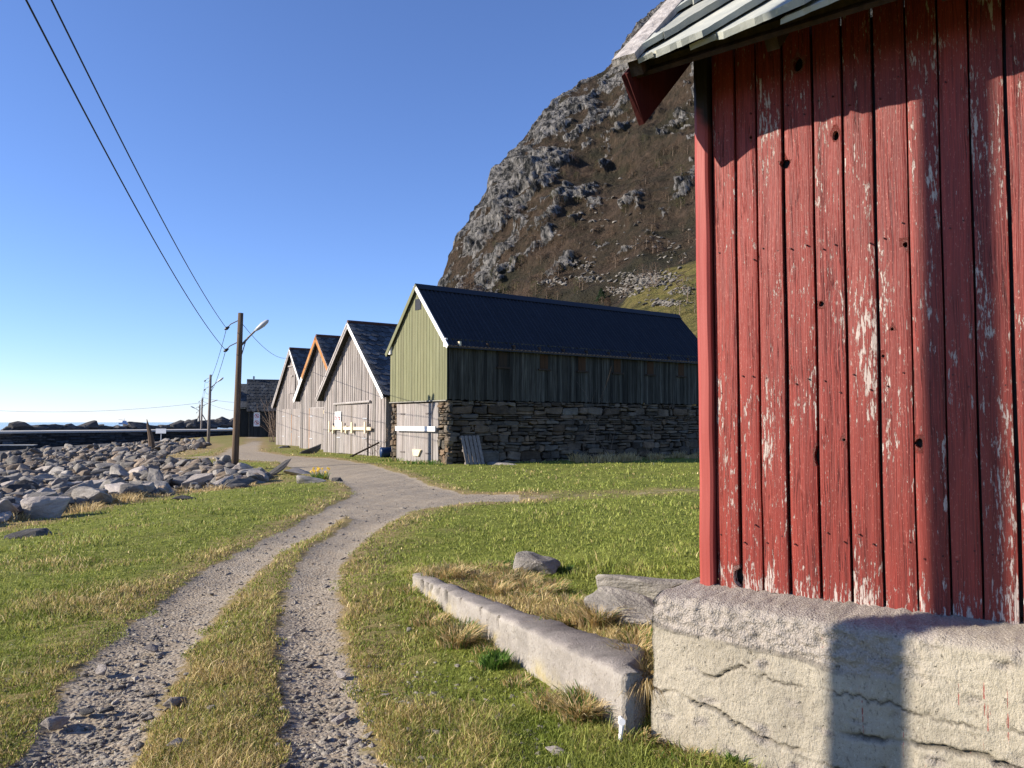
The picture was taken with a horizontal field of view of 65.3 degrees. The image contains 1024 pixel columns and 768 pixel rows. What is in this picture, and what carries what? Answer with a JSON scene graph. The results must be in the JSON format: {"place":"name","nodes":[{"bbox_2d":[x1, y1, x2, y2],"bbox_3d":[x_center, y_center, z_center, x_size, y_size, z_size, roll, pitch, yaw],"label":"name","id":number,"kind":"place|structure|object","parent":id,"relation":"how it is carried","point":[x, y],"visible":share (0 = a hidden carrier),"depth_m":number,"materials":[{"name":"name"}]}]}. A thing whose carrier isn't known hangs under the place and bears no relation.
{"place":"outdoors","nodes":[
{"label":"outdoors","id":0,"kind":"place"},
{"bbox_2d":[0,441,201,490],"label":"beach","id":1,"kind":"structure","parent":0,"point":[59,448],"depth_m":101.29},
{"bbox_2d":[70,475,91,480],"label":"boulder","id":2,"kind":"object","parent":1,"relation":"on","point":[81,478],"visible":0.57,"depth_m":31.63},
{"bbox_2d":[104,482,123,491],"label":"boulder","id":3,"kind":"object","parent":1,"relation":"on","point":[114,487],"visible":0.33,"depth_m":25.23,"materials":[{"name":"stone"}]},
{"bbox_2d":[0,429,232,450],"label":"breakwater","id":4,"kind":"object","parent":1,"relation":"on","point":[16,439],"visible":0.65,"depth_m":114.42,"materials":[{"name":"concrete"}]},
{"bbox_2d":[8,421,33,428],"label":"boulder","id":5,"kind":"object","parent":4,"relation":"on","point":[18,424],"visible":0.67,"depth_m":119.33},
{"bbox_2d":[127,422,146,428],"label":"boulder","id":6,"kind":"object","parent":4,"relation":"on","point":[138,424],"visible":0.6,"depth_m":137.37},
{"bbox_2d":[170,420,184,428],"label":"boulder","id":7,"kind":"object","parent":4,"relation":"on","point":[176,424],"visible":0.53,"depth_m":142.92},
{"bbox_2d":[109,464,129,480],"bbox_3d":[-17.039,3.928,34.699,1.171,0.629,0.774,19,-7,41],"label":"boulder","id":8,"kind":"object","parent":1,"relation":"on","point":[120,470],"visible":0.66,"depth_m":34.51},
{"bbox_2d":[0,437,271,506],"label":"shore rocks","id":9,"kind":"object","parent":1,"relation":"on","point":[72,460],"visible":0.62,"depth_m":40.46,"materials":[{"name":"stone"}]},
{"bbox_2d":[147,420,154,448],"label":"post","id":10,"kind":"object","parent":1,"relation":"on","point":[151,443],"visible":0.84,"depth_m":79.68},
{"bbox_2d":[147,468,163,481],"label":"boulder","id":11,"kind":"object","parent":1,"relation":"on","point":[154,475],"visible":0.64,"depth_m":31.43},
{"bbox_2d":[170,476,189,485],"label":"boulder","id":12,"kind":"object","parent":1,"relation":"on","point":[177,480],"visible":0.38,"depth_m":30.72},
{"bbox_2d":[181,473,213,488],"bbox_3d":[-11.698,3.633,29.868,1.272,0.682,0.889,-25,-13,-19],"label":"boulder","id":13,"kind":"object","parent":1,"relation":"on","point":[200,479],"visible":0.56,"depth_m":29.56,"materials":[{"name":"stone"}]},
{"bbox_2d":[198,398,216,428],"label":"utility pole","id":14,"kind":"object","parent":1,"relation":"on","point":[202,405],"visible":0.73,"depth_m":139.87,"materials":[{"name":"wood"}]},
{"bbox_2d":[25,0,224,409],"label":"power line","id":15,"kind":"object","parent":14,"relation":"attached to","point":[40,27],"visible":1,"depth_m":12.63,"materials":[{"name":"black rubber"}]},
{"bbox_2d":[51,0,225,400],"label":"power line","id":16,"kind":"object","parent":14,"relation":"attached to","point":[57,12],"visible":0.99,"depth_m":14.01,"materials":[{"name":"black rubber"}]},
{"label":"boulder","id":17,"kind":"object","parent":1,"relation":"on","visible":0},
{"bbox_2d":[5,483,39,491],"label":"boulder","id":18,"kind":"object","parent":17,"relation":"on","point":[14,487],"visible":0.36,"depth_m":27.25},
{"bbox_2d":[0,422,232,429],"bbox_3d":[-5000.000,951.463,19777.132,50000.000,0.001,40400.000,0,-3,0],"label":"sea","id":19,"kind":"structure","parent":0,"point":[3,425],"depth_m":3087.11,"materials":[{"name":"blue liquid"}]},
{"bbox_2d":[0,441,578,767],"bbox_3d":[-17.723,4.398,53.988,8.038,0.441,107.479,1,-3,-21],"label":"path","id":20,"kind":"structure","parent":0,"point":[373,478],"depth_m":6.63,"materials":[{"name":"gravel"}]},
{"bbox_2d":[40,716,69,729],"bbox_3d":[-2.423,1.794,4.242,0.086,0.068,0.141,5,-7,16],"label":"stone","id":21,"kind":"object","parent":20,"relation":"on","point":[54,723],"visible":1,"depth_m":4.20,"materials":[{"name":"stone"}]},
{"bbox_2d":[79,708,94,714],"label":"stone","id":22,"kind":"object","parent":20,"relation":"on","point":[87,711],"visible":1,"depth_m":4.39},
{"bbox_2d":[95,664,106,675],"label":"stone","id":23,"kind":"object","parent":20,"relation":"on","point":[101,669],"visible":1,"depth_m":5.03,"materials":[{"name":"stone"}]},
{"bbox_2d":[143,644,158,652],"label":"stone","id":24,"kind":"object","parent":20,"relation":"on","point":[154,648],"visible":1,"depth_m":5.58,"materials":[{"name":"stone"}]},
{"bbox_2d":[331,712,349,724],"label":"stone","id":25,"kind":"object","parent":20,"relation":"on","point":[340,718],"visible":1,"depth_m":4.35,"materials":[{"name":"stone"}]},
{"bbox_2d":[0,0,664,421],"label":"sky","id":26,"kind":"structure","parent":0,"point":[310,164],"materials":[{"name":"blue"}]},
{"bbox_2d":[0,435,768,767],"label":"ground","id":27,"kind":"structure","parent":0,"point":[221,442],"depth_m":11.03,"materials":[{"name":"plant"}]},
{"bbox_2d":[0,511,12,522],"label":"boulder","id":28,"kind":"object","parent":27,"relation":"on","point":[6,516],"visible":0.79,"depth_m":15.15,"materials":[{"name":"stone"}]},
{"bbox_2d":[0,499,18,513],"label":"boulder","id":29,"kind":"object","parent":27,"relation":"on","point":[6,505],"visible":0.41,"depth_m":15.46,"materials":[{"name":"stone"}]},
{"bbox_2d":[5,511,32,521],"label":"grass tuft","id":30,"kind":"object","parent":27,"relation":"on","point":[20,517],"visible":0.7,"depth_m":15.52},
{"bbox_2d":[4,528,51,538],"bbox_3d":[-7.512,2.338,12.431,0.686,0.138,0.286,-5,2,-20],"label":"flat stone","id":31,"kind":"object","parent":27,"relation":"on","point":[34,532],"visible":0.77,"depth_m":12.37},
{"bbox_2d":[27,492,58,497],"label":"boulder","id":32,"kind":"object","parent":27,"relation":"on","point":[34,494],"visible":0.27,"depth_m":17.71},
{"bbox_2d":[20,496,70,518],"bbox_3d":[-9.341,2.529,15.994,0.877,0.582,0.559,2,-3,-30],"label":"boulder","id":33,"kind":"object","parent":27,"relation":"on","point":[47,506],"visible":0.81,"depth_m":15.79,"materials":[{"name":"stone"}]},
{"bbox_2d":[66,501,101,513],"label":"grass tuft","id":34,"kind":"object","parent":27,"relation":"on","point":[86,508],"visible":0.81,"depth_m":17.02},
{"bbox_2d":[71,486,111,505],"bbox_3d":[-9.994,2.696,18.911,1.060,0.544,0.642,-1,-3,20],"label":"boulder","id":35,"kind":"object","parent":27,"relation":"on","point":[93,494],"visible":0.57,"depth_m":18.71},
{"bbox_2d":[112,493,137,503],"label":"grass tuft","id":36,"kind":"object","parent":27,"relation":"on","point":[128,499],"visible":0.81,"depth_m":19.31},
{"bbox_2d":[119,483,145,494],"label":"boulder","id":37,"kind":"object","parent":27,"relation":"on","point":[125,488],"visible":0.82,"depth_m":20.61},
{"bbox_2d":[154,480,175,494],"bbox_3d":[-9.706,2.971,22.223,0.497,0.257,1.105,1,26,-46],"label":"boulder","id":38,"kind":"object","parent":27,"relation":"on","point":[157,483],"visible":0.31,"depth_m":22.35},
{"bbox_2d":[162,696,185,707],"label":"stone","id":39,"kind":"object","parent":27,"relation":"on","point":[169,702],"visible":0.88,"depth_m":4.44,"materials":[{"name":"stone"}]},
{"bbox_2d":[204,375,223,441],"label":"utility pole","id":40,"kind":"object","parent":27,"relation":"on","point":[209,411],"visible":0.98,"depth_m":82.89,"materials":[{"name":"wood"}]},
{"bbox_2d":[213,475,233,486],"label":"boulder","id":41,"kind":"object","parent":27,"relation":"on","point":[220,481],"visible":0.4,"depth_m":24.51,"materials":[{"name":"stone"}]},
{"bbox_2d":[201,478,254,488],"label":"slab","id":42,"kind":"structure","parent":27,"relation":"on","point":[237,480],"depth_m":24.57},
{"bbox_2d":[226,483,248,488],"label":"boulder","id":43,"kind":"object","parent":27,"relation":"on","point":[237,485],"visible":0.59,"depth_m":24.18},
{"bbox_2d":[232,462,252,470],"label":"boulder","id":44,"kind":"object","parent":27,"relation":"on","point":[240,466],"visible":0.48,"depth_m":29.11,"materials":[{"name":"stone"}]},
{"bbox_2d":[239,384,247,436],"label":"shed","id":45,"kind":"structure","parent":27,"relation":"on","point":[243,421],"depth_m":108.88,"materials":[{"name":"wood"}]},
{"bbox_2d":[223,313,268,464],"bbox_3d":[-11.227,0.504,33.682,1.938,7.045,0.311,0,-3,4],"label":"utility pole","id":46,"kind":"object","parent":27,"relation":"on","point":[240,342],"visible":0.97,"depth_m":33.65,"materials":[{"name":"wood"}]},
{"bbox_2d":[249,470,268,481],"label":"boulder","id":47,"kind":"object","parent":27,"relation":"on","point":[266,477],"visible":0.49,"depth_m":26.83,"materials":[{"name":"stone"}]},
{"bbox_2d":[247,376,278,436],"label":"boathouse","id":48,"kind":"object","parent":27,"relation":"on","point":[263,390],"visible":0.52,"depth_m":109.22,"materials":[{"name":"stone"}]},
{"bbox_2d":[253,398,275,441],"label":"shrub","id":49,"kind":"object","parent":27,"relation":"on","point":[274,429],"visible":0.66,"depth_m":77.83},
{"bbox_2d":[269,458,291,475],"bbox_3d":[-9.192,3.417,30.542,1.842,0.208,0.528,-36,15,-13],"label":"slab","id":50,"kind":"object","parent":27,"relation":"on","point":[278,468],"depth_m":30.48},
{"bbox_2d":[271,347,310,445],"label":"boathouse","id":51,"kind":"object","parent":27,"relation":"on","point":[287,418],"visible":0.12,"depth_m":63.55,"materials":[{"name":"weathered wood planks"},{"name":"slate"}]},
{"bbox_2d":[282,409,291,444],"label":"door","id":52,"kind":"structure","parent":51,"relation":"in","point":[286,413],"depth_m":63.78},
{"bbox_2d":[289,367,295,393],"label":"loft door","id":53,"kind":"structure","parent":51,"relation":"in","point":[292,380],"depth_m":63.12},
{"bbox_2d":[291,409,299,445],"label":"door","id":54,"kind":"structure","parent":51,"relation":"in","point":[295,412],"depth_m":62.21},
{"bbox_2d":[283,468,309,474],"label":"boulder","id":55,"kind":"object","parent":27,"relation":"on","point":[295,471],"visible":0.71,"depth_m":29.88,"materials":[{"name":"stone"}]},
{"bbox_2d":[299,444,320,453],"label":"boulder","id":56,"kind":"object","parent":27,"relation":"on","point":[315,449],"visible":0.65,"depth_m":45.56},
{"bbox_2d":[296,475,325,483],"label":"boulder","id":57,"kind":"object","parent":27,"relation":"on","point":[300,479],"visible":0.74,"depth_m":23.66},
{"bbox_2d":[293,334,340,449],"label":"boathouse","id":58,"kind":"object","parent":27,"relation":"on","point":[321,353],"visible":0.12,"depth_m":53.87,"materials":[{"name":"weathered wood planks"},{"name":"slate"}]},
{"bbox_2d":[309,408,323,449],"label":"door","id":59,"kind":"structure","parent":58,"relation":"in","point":[316,414],"depth_m":53.38,"materials":[{"name":"wood"}]},
{"bbox_2d":[309,466,330,479],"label":"daffodils","id":60,"kind":"object","parent":27,"relation":"on","point":[322,476],"visible":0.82,"depth_m":26.72,"materials":[{"name":"yellow plant"}]},
{"bbox_2d":[315,320,432,455],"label":"boathouse","id":61,"kind":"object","parent":27,"relation":"on","point":[354,389],"visible":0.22,"depth_m":44.94,"materials":[{"name":"weathered wood planks"},{"name":"slate"}]},
{"bbox_2d":[336,405,350,453],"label":"door","id":62,"kind":"structure","parent":61,"relation":"in","point":[343,440],"depth_m":45.86,"materials":[{"name":"wood"}]},
{"bbox_2d":[352,404,367,454],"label":"door","id":63,"kind":"structure","parent":61,"relation":"in","point":[360,412],"depth_m":44.24,"materials":[{"name":"wood"}]},
{"bbox_2d":[379,447,391,457],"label":"barrel","id":64,"kind":"object","parent":27,"relation":"on","point":[384,452],"visible":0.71,"depth_m":40.62,"materials":[{"name":"blue plastic"}]},
{"bbox_2d":[397,585,420,594],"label":"grass tuft","id":65,"kind":"object","parent":27,"relation":"on","point":[411,589],"visible":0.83,"depth_m":7.46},
{"bbox_2d":[403,610,450,627],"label":"grass tuft","id":66,"kind":"object","parent":27,"relation":"on","point":[427,617],"visible":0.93,"depth_m":6.42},
{"bbox_2d":[419,596,441,608],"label":"grass tuft","id":67,"kind":"object","parent":27,"relation":"on","point":[430,604],"visible":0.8,"depth_m":6.90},
{"bbox_2d":[418,561,475,579],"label":"grass tuft","id":68,"kind":"object","parent":27,"relation":"on","point":[442,574],"visible":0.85,"depth_m":7.64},
{"bbox_2d":[412,614,490,650],"bbox_3d":[-0.398,1.823,5.773,0.612,0.177,0.667,1,-3,-25],"label":"grass tuft","id":69,"kind":"object","parent":27,"relation":"on","point":[451,637],"visible":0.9,"depth_m":5.78,"materials":[{"name":"plant"}]},
{"bbox_2d":[459,435,484,464],"bbox_3d":[-1.711,2.826,34.183,0.950,1.234,0.547,2,-3,-36],"label":"pallet","id":70,"kind":"object","parent":27,"relation":"on","point":[476,450],"visible":0.93,"depth_m":34.13,"materials":[{"name":"wood"}]},
{"bbox_2d":[453,565,496,579],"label":"grass tuft","id":71,"kind":"object","parent":27,"relation":"on","point":[479,572],"visible":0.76,"depth_m":7.63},
{"bbox_2d":[471,572,506,583],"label":"grass tuft","id":72,"kind":"object","parent":27,"relation":"on","point":[486,578],"visible":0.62,"depth_m":7.46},
{"bbox_2d":[463,576,516,596],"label":"grass tuft","id":73,"kind":"object","parent":27,"relation":"on","point":[477,590],"visible":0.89,"depth_m":6.91,"materials":[{"name":"plant"}]},
{"bbox_2d":[476,646,513,672],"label":"grass tuft","id":74,"kind":"object","parent":27,"relation":"on","point":[503,658],"visible":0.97,"depth_m":5.23,"materials":[{"name":"plant"}]},
{"bbox_2d":[478,559,512,569],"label":"grass tuft","id":75,"kind":"object","parent":27,"relation":"on","point":[490,567],"visible":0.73,"depth_m":8.28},
{"bbox_2d":[484,561,525,574],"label":"grass tuft","id":76,"kind":"object","parent":27,"relation":"on","point":[508,568],"visible":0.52,"depth_m":7.91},
{"bbox_2d":[499,669,534,689],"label":"grass tuft","id":77,"kind":"object","parent":27,"relation":"on","point":[519,676],"visible":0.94,"depth_m":4.92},
{"bbox_2d":[496,567,547,582],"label":"grass tuft","id":78,"kind":"object","parent":27,"relation":"on","point":[520,574],"visible":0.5,"depth_m":7.47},
{"bbox_2d":[500,582,546,596],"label":"grass tuft","id":79,"kind":"object","parent":27,"relation":"on","point":[520,590],"visible":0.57,"depth_m":6.80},
{"bbox_2d":[506,590,540,601],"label":"grass tuft","id":80,"kind":"object","parent":27,"relation":"on","point":[520,595],"visible":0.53,"depth_m":6.45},
{"bbox_2d":[508,577,543,589],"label":"grass tuft","id":81,"kind":"object","parent":27,"relation":"on","point":[517,583],"visible":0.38,"depth_m":7.13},
{"bbox_2d":[412,572,645,736],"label":"wall","id":82,"kind":"structure","parent":27,"relation":"on","point":[553,652],"depth_m":4.85,"materials":[{"name":"grey concrete"}]},
{"bbox_2d":[513,551,560,575],"bbox_3d":[0.254,1.826,7.990,0.465,0.311,0.364,-1,0,11],"label":"boulder","id":83,"kind":"object","parent":27,"relation":"on","point":[533,561],"visible":0.73,"depth_m":7.86,"materials":[{"name":"stone"}]},
{"bbox_2d":[513,589,560,605],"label":"grass tuft","id":84,"kind":"object","parent":27,"relation":"on","point":[546,596],"visible":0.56,"depth_m":6.43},
{"bbox_2d":[520,681,561,703],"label":"grass tuft","id":85,"kind":"object","parent":27,"relation":"on","point":[542,689],"visible":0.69,"depth_m":4.65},
{"bbox_2d":[385,283,698,463],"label":"barn","id":86,"kind":"structure","parent":27,"relation":"on","point":[503,376],"depth_m":37.51,"materials":[{"name":"green paint"}]},
{"bbox_2d":[399,403,432,462],"bbox_3d":[-4.370,2.243,36.091,0.058,2.710,3.012,2,-3,-36],"label":"door","id":87,"kind":"structure","parent":86,"relation":"in","point":[421,414],"depth_m":36.02,"materials":[{"name":"wood"}]},
{"bbox_2d":[522,578,563,595],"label":"grass tuft","id":88,"kind":"object","parent":27,"relation":"on","point":[548,588],"visible":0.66,"depth_m":6.82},
{"bbox_2d":[526,686,565,714],"bbox_3d":[0.236,1.800,4.510,0.390,0.078,0.396,0,-3,0],"label":"grass tuft","id":89,"kind":"object","parent":27,"relation":"on","point":[541,707],"visible":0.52,"depth_m":4.46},
{"bbox_2d":[524,573,578,592],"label":"grass tuft","id":90,"kind":"object","parent":27,"relation":"on","point":[562,583],"visible":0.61,"depth_m":7.03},
{"bbox_2d":[529,606,576,625],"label":"grass tuft","id":91,"kind":"object","parent":27,"relation":"on","point":[553,615],"visible":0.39,"depth_m":5.58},
{"bbox_2d":[545,746,566,756],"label":"stone","id":92,"kind":"object","parent":27,"relation":"on","point":[550,748],"visible":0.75,"depth_m":3.84,"materials":[{"name":"stone"}]},
{"bbox_2d":[539,601,582,620],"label":"grass tuft","id":93,"kind":"object","parent":27,"relation":"on","point":[557,611],"visible":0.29,"depth_m":5.68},
{"bbox_2d":[537,591,587,605],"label":"grass tuft","id":94,"kind":"object","parent":27,"relation":"on","point":[564,596],"visible":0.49,"depth_m":6.33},
{"bbox_2d":[545,605,579,627],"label":"grass tuft","id":95,"kind":"object","parent":27,"relation":"on","point":[566,622],"visible":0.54,"depth_m":5.53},
{"bbox_2d":[523,681,614,726],"bbox_3d":[0.359,1.729,4.260,0.653,0.170,0.565,0,-3,0],"label":"grass tuft","id":96,"kind":"object","parent":27,"relation":"on","point":[566,709],"visible":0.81,"depth_m":4.21,"materials":[{"name":"plant"}]},
{"bbox_2d":[555,678,590,707],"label":"grass tuft","id":97,"kind":"object","parent":27,"relation":"on","point":[575,694],"visible":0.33,"depth_m":4.35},
{"bbox_2d":[556,590,636,630],"bbox_3d":[0.568,1.585,5.509,0.686,0.177,0.731,2,-4,-41],"label":"grass tuft","id":98,"kind":"object","parent":27,"relation":"on","point":[584,614],"visible":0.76,"depth_m":5.39,"materials":[{"name":"plant"}]},
{"bbox_2d":[584,586,653,626],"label":"boulder","id":99,"kind":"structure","parent":27,"relation":"on","point":[613,598],"depth_m":5.47,"materials":[{"name":"stone"}]},
{"bbox_2d":[590,621,652,643],"bbox_3d":[0.713,1.568,4.976,0.547,0.117,0.559,-1,-3,17],"label":"grass tuft","id":100,"kind":"object","parent":27,"relation":"on","point":[640,629],"visible":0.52,"depth_m":5.01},
{"bbox_2d":[618,716,625,741],"bbox_3d":[0.543,1.735,3.976,0.041,0.155,0.072,0,-3,0],"label":"pipe","id":101,"kind":"object","parent":27,"relation":"in","point":[621,721],"visible":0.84,"depth_m":3.95,"materials":[{"name":"white plastic"}]},
{"bbox_2d":[594,626,652,656],"bbox_3d":[0.719,1.549,4.724,0.487,0.114,0.561,0,-3,0],"label":"grass tuft","id":102,"kind":"object","parent":27,"relation":"on","point":[644,646],"visible":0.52,"depth_m":4.75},
{"bbox_2d":[603,724,661,749],"bbox_3d":[0.620,1.765,4.027,0.402,0.078,0.428,0,-3,0],"label":"grass tuft","id":103,"kind":"object","parent":27,"relation":"on","point":[640,730],"visible":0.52,"depth_m":3.98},
{"bbox_2d":[595,574,687,598],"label":"bedrock","id":104,"kind":"structure","parent":27,"relation":"on","point":[650,587],"depth_m":6.19,"materials":[{"name":"stone"}]},
{"bbox_2d":[615,670,689,710],"bbox_3d":[0.744,1.547,4.061,0.520,0.092,0.489,-2,-3,32],"label":"grass tuft","id":105,"kind":"object","parent":27,"relation":"on","point":[648,675],"visible":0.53,"depth_m":4.05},
{"bbox_2d":[650,736,722,767],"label":"grass tuft","id":106,"kind":"object","parent":27,"relation":"on","point":[681,756],"visible":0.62,"depth_m":3.78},
{"bbox_2d":[719,750,748,767],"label":"grass tuft","id":107,"kind":"object","parent":27,"relation":"on","point":[733,759],"visible":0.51,"depth_m":3.70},
{"bbox_2d":[611,0,1023,767],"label":"red shed","id":108,"kind":"structure","parent":27,"relation":"on","point":[853,596],"depth_m":3.76,"materials":[{"name":"paint"}]},
{"bbox_2d":[437,0,697,338],"bbox_3d":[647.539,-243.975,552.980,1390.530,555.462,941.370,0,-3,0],"label":"mountain","id":109,"kind":"structure","parent":0,"point":[529,165],"depth_m":418.04,"materials":[{"name":"stone"}]},
{"bbox_2d":[537,177,696,306],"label":"scree","id":110,"kind":"structure","parent":109,"relation":"on","point":[644,280],"depth_m":280.89,"materials":[{"name":"stone"}]},
{"bbox_2d":[674,281,695,300],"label":"bush","id":111,"kind":"object","parent":109,"relation":"on","point":[684,283],"visible":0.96,"depth_m":210.56,"materials":[{"name":"brown plant"}]},
{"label":"boulder","id":112,"kind":"object","parent":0,"visible":0},
{"bbox_2d":[78,420,98,429],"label":"boulder","id":113,"kind":"object","parent":112,"relation":"on","point":[93,425],"visible":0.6,"depth_m":130.38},
{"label":"boulder","id":114,"kind":"object","parent":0,"visible":0},
{"bbox_2d":[100,477,124,488],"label":"boulder","id":115,"kind":"object","parent":114,"relation":"on","point":[113,481],"visible":0.43,"depth_m":27.11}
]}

